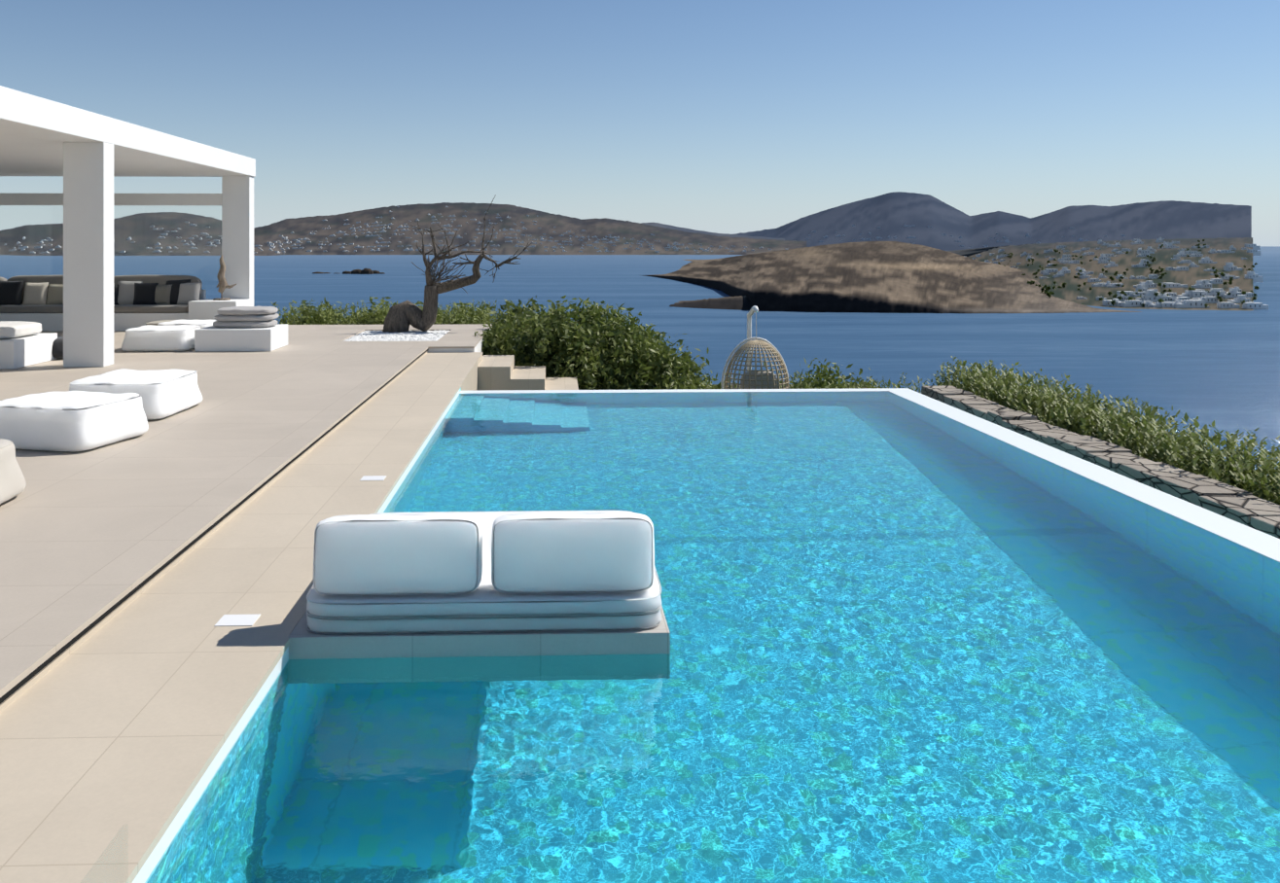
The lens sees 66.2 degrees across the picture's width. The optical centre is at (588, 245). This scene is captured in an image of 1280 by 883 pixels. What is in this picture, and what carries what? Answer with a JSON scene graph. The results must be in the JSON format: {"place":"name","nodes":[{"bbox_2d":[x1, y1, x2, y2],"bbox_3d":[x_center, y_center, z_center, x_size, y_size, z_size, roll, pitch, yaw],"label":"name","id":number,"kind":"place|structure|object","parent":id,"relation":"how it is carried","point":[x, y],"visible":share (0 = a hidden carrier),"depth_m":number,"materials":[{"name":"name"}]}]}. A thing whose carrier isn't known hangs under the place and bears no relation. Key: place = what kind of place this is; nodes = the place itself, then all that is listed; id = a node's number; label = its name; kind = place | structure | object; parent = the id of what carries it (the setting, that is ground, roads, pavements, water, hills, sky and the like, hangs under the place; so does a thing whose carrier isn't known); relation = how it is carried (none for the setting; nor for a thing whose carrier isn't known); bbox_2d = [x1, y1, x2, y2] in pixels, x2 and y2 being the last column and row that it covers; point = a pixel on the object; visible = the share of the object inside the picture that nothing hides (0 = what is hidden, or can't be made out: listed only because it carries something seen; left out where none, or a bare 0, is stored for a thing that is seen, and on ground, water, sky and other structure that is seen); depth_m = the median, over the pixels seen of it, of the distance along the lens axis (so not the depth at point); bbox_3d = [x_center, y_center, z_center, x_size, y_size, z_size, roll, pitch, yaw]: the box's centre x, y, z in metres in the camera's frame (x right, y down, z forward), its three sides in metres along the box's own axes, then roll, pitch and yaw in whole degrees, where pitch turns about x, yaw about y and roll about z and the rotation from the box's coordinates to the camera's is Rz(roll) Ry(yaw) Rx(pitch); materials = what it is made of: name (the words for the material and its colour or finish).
{"place":"outdoors","nodes":[
{"label":"outdoors","id":0,"kind":"place"},
{"bbox_2d":[85,823,128,882],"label":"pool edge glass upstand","id":1,"kind":"object","parent":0,"point":[113,865],"visible":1,"depth_m":2.71,"materials":[{"name":"glass"}]},
{"bbox_2d":[0,352,482,882],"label":"pool deck","id":2,"kind":"structure","parent":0,"point":[130,714],"depth_m":4.20,"materials":[{"name":"tile"}]},
{"bbox_2d":[213,475,386,626],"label":"deck drain covers","id":3,"kind":"object","parent":2,"relation":"on","point":[237,620],"visible":1,"depth_m":4.79,"materials":[{"name":"white"}]},
{"bbox_2d":[287,605,670,659],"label":"sofa platform","id":4,"kind":"structure","parent":2,"relation":"on","point":[305,643],"depth_m":4.61,"materials":[{"name":"beige concrete"}]},
{"bbox_2d":[313,513,482,596],"bbox_3d":[-0.922,1.501,4.771,0.806,0.369,0.235,0,0,-2],"label":"back cushion","id":5,"kind":"object","parent":4,"relation":"on","point":[393,554],"visible":1,"depth_m":4.67,"materials":[{"name":"white fabric"}]},
{"bbox_2d":[306,510,661,634],"bbox_3d":[-0.523,1.753,5.409,1.726,0.157,1.577,0,0,-2],"label":"sunbed mattress","id":6,"kind":"object","parent":4,"relation":"on","point":[485,606],"visible":0.42,"depth_m":4.63,"materials":[{"name":"white fabric"}]},
{"bbox_2d":[491,512,654,593],"bbox_3d":[-0.077,1.501,4.800,0.795,0.370,0.234,0,0,-2],"label":"back cushion","id":7,"kind":"object","parent":4,"relation":"on","point":[572,552],"visible":1,"depth_m":4.70,"materials":[{"name":"white fabric"}]},
{"bbox_2d":[132,390,459,882],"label":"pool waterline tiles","id":8,"kind":"object","parent":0,"point":[159,851],"visible":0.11,"depth_m":3.65,"materials":[{"name":"white tile"}]},
{"bbox_2d":[0,202,806,255],"bbox_3d":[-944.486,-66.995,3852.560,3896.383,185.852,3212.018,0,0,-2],"label":"bay hills with village","id":9,"kind":"structure","parent":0,"point":[402,215],"depth_m":2842.09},
{"bbox_2d":[0,205,788,253],"bbox_3d":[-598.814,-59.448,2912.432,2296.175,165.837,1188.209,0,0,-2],"label":"buildings","id":10,"kind":"structure","parent":9,"relation":"on","point":[406,249],"depth_m":2681.64,"materials":[{"name":"white"}]},
{"bbox_2d":[347,328,490,352],"bbox_3d":[-23.355,2.597,6.958,43.450,1.670,27.600,0,0,-2],"label":"stone ledge","id":11,"kind":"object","parent":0,"point":[478,348],"depth_m":16.79,"materials":[{"name":"white paint"}]},
{"bbox_2d":[0,351,427,711],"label":"floor border","id":12,"kind":"object","parent":11,"relation":"on","point":[16,694],"visible":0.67,"depth_m":5.29,"materials":[{"name":"stone"}]},
{"bbox_2d":[0,348,428,704],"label":"terrace shadow gap","id":13,"kind":"object","parent":11,"relation":"on","point":[5,696],"visible":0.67,"depth_m":5.26,"materials":[{"name":"black"}]},
{"bbox_2d":[0,323,492,697],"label":"terrace paving","id":14,"kind":"structure","parent":11,"relation":"on","point":[88,537],"depth_m":7.61,"materials":[{"name":"stone"}]},
{"bbox_2d":[0,438,26,504],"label":"pouf","id":15,"kind":"object","parent":14,"relation":"on","point":[13,483],"visible":1,"depth_m":6.59,"materials":[{"name":"fabric"}]},
{"bbox_2d":[51,336,63,358],"bbox_3d":[-8.246,1.566,15.034,0.993,0.331,0.659,0,0,-2],"label":"charcoal pouf","id":16,"kind":"object","parent":14,"relation":"on","point":[57,348],"visible":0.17,"depth_m":14.76,"materials":[{"name":"fabric"}]},
{"bbox_2d":[0,391,148,451],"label":"pouf","id":17,"kind":"object","parent":14,"relation":"on","point":[69,421],"visible":0.98,"depth_m":8.29,"materials":[{"name":"fabric"}]},
{"bbox_2d":[0,289,249,331],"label":"outdoor sofa","id":18,"kind":"object","parent":14,"relation":"on","point":[203,307],"visible":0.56,"depth_m":19.76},
{"bbox_2d":[0,275,202,313],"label":"sofa cushions","id":19,"kind":"object","parent":18,"relation":"on","point":[118,308],"visible":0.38,"depth_m":20.11,"materials":[{"name":"grey fabric"}]},
{"bbox_2d":[0,279,201,305],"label":"throw pillows","id":20,"kind":"object","parent":19,"relation":"on","point":[179,292],"visible":0.67,"depth_m":20.15,"materials":[{"name":"black fabric"}]},
{"bbox_2d":[213,254,236,300],"bbox_3d":[-7.498,0.665,20.263,0.443,0.933,0.200,0,0,-2],"label":"driftwood sculpture","id":21,"kind":"object","parent":18,"relation":"on","point":[223,285],"visible":1,"depth_m":20.21,"materials":[{"name":"brown wood"}]},
{"bbox_2d":[0,85,255,367],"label":"pergola","id":22,"kind":"object","parent":14,"relation":"on","point":[88,156],"visible":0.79,"depth_m":14.08,"materials":[{"name":"white paint"}]},
{"bbox_2d":[0,205,221,288],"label":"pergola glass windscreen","id":23,"kind":"object","parent":22,"relation":"attached to","point":[122,241],"visible":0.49,"depth_m":20.77,"materials":[{"name":"clear glass"}]},
{"bbox_2d":[69,368,202,420],"bbox_3d":[-4.700,1.536,10.184,1.066,0.390,1.177,0,0,-2],"label":"pouf","id":24,"kind":"object","parent":14,"relation":"on","point":[163,393],"visible":0.73,"depth_m":9.86,"materials":[{"name":"fabric"}]},
{"bbox_2d":[0,323,287,369],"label":"white block seats","id":25,"kind":"object","parent":14,"relation":"on","point":[17,352],"visible":0.79,"depth_m":15.96,"materials":[{"name":"paint"}]},
{"bbox_2d":[0,320,41,338],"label":"block seat cushions","id":26,"kind":"object","parent":25,"relation":"on","point":[12,329],"visible":1,"depth_m":14.09,"materials":[{"name":"white fabric"}]},
{"bbox_2d":[213,305,279,327],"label":"stacked cushions","id":27,"kind":"object","parent":25,"relation":"on","point":[259,316],"visible":1,"depth_m":16.20,"materials":[{"name":"white fabric"}]},
{"bbox_2d":[145,320,174,325],"bbox_3d":[-7.931,1.594,18.895,1.052,0.276,0.885,0,0,-2],"label":"sand pouf","id":28,"kind":"object","parent":14,"relation":"on","point":[154,323],"depth_m":18.67,"materials":[{"name":"fabric"}]},
{"bbox_2d":[121,324,200,352],"bbox_3d":[-7.098,1.546,16.377,1.124,0.370,1.020,0,0,-2],"label":"pouf","id":29,"kind":"object","parent":14,"relation":"on","point":[152,337],"visible":0.92,"depth_m":15.93,"materials":[{"name":"fabric"}]},
{"bbox_2d":[157,319,216,328],"bbox_3d":[-7.248,1.557,17.917,1.016,0.350,0.995,0,0,3],"label":"white pouf","id":30,"kind":"object","parent":14,"relation":"on","point":[204,323],"visible":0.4,"depth_m":17.58,"materials":[{"name":"fabric"}]},
{"bbox_2d":[382,194,532,332],"bbox_3d":[-2.664,0.406,19.947,3.030,2.872,0.554,0,0,-2],"label":"dead olive tree","id":31,"kind":"object","parent":11,"relation":"on","point":[401,317],"visible":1,"depth_m":19.82,"materials":[{"name":"brown wood"}]},
{"bbox_2d":[0,246,1279,482],"bbox_3d":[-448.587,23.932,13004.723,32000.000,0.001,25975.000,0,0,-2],"label":"sea water","id":32,"kind":"structure","parent":0,"point":[1218,367],"depth_m":283.07,"materials":[{"name":"blue liquid"}]},
{"bbox_2d":[0,0,1279,246],"label":"sky","id":33,"kind":"structure","parent":0,"point":[731,117],"materials":[{"name":"blue"}]},
{"bbox_2d":[640,222,784,240],"bbox_3d":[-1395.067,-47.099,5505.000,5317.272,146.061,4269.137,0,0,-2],"label":"ridge","id":34,"kind":"structure","parent":0,"point":[691,231],"depth_m":4845.44,"materials":[{"name":"grey stone"}]},
{"bbox_2d":[700,384,881,389],"bbox_3d":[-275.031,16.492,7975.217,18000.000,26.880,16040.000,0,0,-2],"label":"terrain","id":35,"kind":"structure","parent":0,"point":[792,385],"depth_m":21.37,"materials":[{"name":"green plant"}]},
{"bbox_2d":[312,268,385,274],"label":"islet rocks","id":36,"kind":"object","parent":35,"relation":"on","point":[363,271],"visible":0.44,"depth_m":819.19,"materials":[{"name":"brown stone"}]},
{"bbox_2d":[270,296,510,324],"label":"shrubs","id":37,"kind":"object","parent":35,"relation":"on","point":[464,314],"visible":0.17,"depth_m":22.52,"materials":[{"name":"green plant"}]},
{"bbox_2d":[477,355,578,391],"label":"garden stairs","id":38,"kind":"structure","parent":35,"relation":"on","point":[499,373],"depth_m":15.92,"materials":[{"name":"stone"}]},
{"bbox_2d":[474,295,711,390],"bbox_3d":[-0.230,2.472,19.293,5.069,2.906,4.146,0,0,-2],"label":"bush","id":39,"kind":"object","parent":35,"relation":"on","point":[591,348],"visible":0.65,"depth_m":18.20,"materials":[{"name":"green plant"}]},
{"bbox_2d":[746,305,758,369],"bbox_3d":[2.691,2.010,16.061,1.050,2.072,1.050,0,0,-2],"label":"hanging chair stand","id":40,"kind":"object","parent":35,"relation":"on","point":[753,309],"visible":0.27,"depth_m":16.31,"materials":[{"name":"white paint"}]},
{"bbox_2d":[724,339,788,389],"bbox_3d":[2.709,2.152,15.551,1.036,1.268,0.453,0,0,-2],"label":"hanging wicker chair","id":41,"kind":"object","parent":40,"relation":"hanging from","point":[766,346],"visible":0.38,"depth_m":15.51,"materials":[{"name":"beige wicker"}]},
{"bbox_2d":[721,337,788,389],"bbox_3d":[2.698,2.152,15.862,1.104,1.334,0.040,0,0,-2],"label":"hanging chair frame","id":42,"kind":"object","parent":41,"relation":"attached to","point":[733,351],"visible":0.5,"depth_m":15.84,"materials":[{"name":"white paint"}]},
{"bbox_2d":[740,371,778,389],"bbox_3d":[2.703,2.318,15.735,0.660,0.647,0.554,0,0,-2],"label":"chair cushion","id":43,"kind":"object","parent":41,"relation":"in","point":[758,382],"visible":0.19,"depth_m":15.53,"materials":[{"name":"grey fabric"}]},
{"bbox_2d":[653,357,1073,401],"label":"shrubs","id":44,"kind":"object","parent":35,"relation":"on","point":[828,381],"depth_m":17.44,"materials":[{"name":"green plant"}]},
{"bbox_2d":[921,386,1279,538],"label":"dry stone wall","id":45,"kind":"structure","parent":35,"relation":"on","point":[1237,505],"depth_m":9.13,"materials":[{"name":"beige stone"}]},
{"bbox_2d":[930,355,1279,504],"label":"hedge","id":46,"kind":"object","parent":35,"relation":"on","point":[1155,441],"visible":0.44,"depth_m":10.37,"materials":[{"name":"green plant"}]},
{"bbox_2d":[459,388,1279,562],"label":"pool overflow edge","id":47,"kind":"object","parent":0,"point":[1252,539],"visible":0.83,"depth_m":8.51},
{"bbox_2d":[642,241,1142,313],"bbox_3d":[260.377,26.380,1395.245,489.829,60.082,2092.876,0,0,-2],"label":"rocky headland","id":48,"kind":"structure","parent":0,"point":[885,276],"depth_m":461.42,"materials":[{"name":"brown stone"}]},
{"bbox_2d":[669,295,752,310],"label":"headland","id":49,"kind":"structure","parent":48,"relation":"on","point":[741,302],"depth_m":379.67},
{"bbox_2d":[805,224,1125,247],"bbox_3d":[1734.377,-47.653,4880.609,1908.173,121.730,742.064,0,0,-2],"label":"buildings","id":50,"kind":"structure","parent":0,"point":[1007,240],"depth_m":4722.19,"materials":[{"name":"grey"}]},
{"bbox_2d":[734,191,1251,250],"bbox_3d":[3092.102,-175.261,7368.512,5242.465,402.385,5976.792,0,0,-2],"label":"mountains","id":51,"kind":"structure","parent":0,"point":[891,214],"depth_m":5490.31,"materials":[{"name":"grey stone"}]},
{"bbox_2d":[947,237,1253,310],"bbox_3d":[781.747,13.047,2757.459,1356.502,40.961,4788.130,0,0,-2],"label":"coast","id":52,"kind":"structure","parent":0,"point":[1071,292],"depth_m":641.62},
{"bbox_2d":[963,237,1268,309],"bbox_3d":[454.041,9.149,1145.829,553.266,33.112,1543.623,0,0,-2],"label":"village houses","id":53,"kind":"structure","parent":52,"relation":"on","point":[1176,301],"depth_m":496.26,"materials":[{"name":"white"}]},
{"bbox_2d":[996,239,1259,308],"bbox_3d":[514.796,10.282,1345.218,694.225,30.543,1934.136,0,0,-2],"label":"trees","id":54,"kind":"object","parent":52,"relation":"on","point":[1113,302],"visible":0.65,"depth_m":503.82,"materials":[{"name":"green plant"}]},
{"bbox_3d":[1.366,2.847,6.910,6.300,1.970,12.400,0,0,-2],"label":"pool","id":55,"kind":"object","parent":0,"visible":0},
{"bbox_2d":[144,391,1279,882],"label":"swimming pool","id":56,"kind":"structure","parent":55,"relation":"in","point":[911,643],"depth_m":4.18,"materials":[{"name":"blue liquid"}]},
{"bbox_3d":[-3.667,1.862,18.954,1.770,0.140,2.420,0,0,-2],"label":"pebble bed","id":57,"kind":"object","parent":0,"visible":0},
{"bbox_2d":[342,329,449,341],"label":"white pebbles","id":58,"kind":"object","parent":57,"relation":"on","point":[381,336],"visible":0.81,"depth_m":18.85,"materials":[{"name":"white gravel"}]}
]}

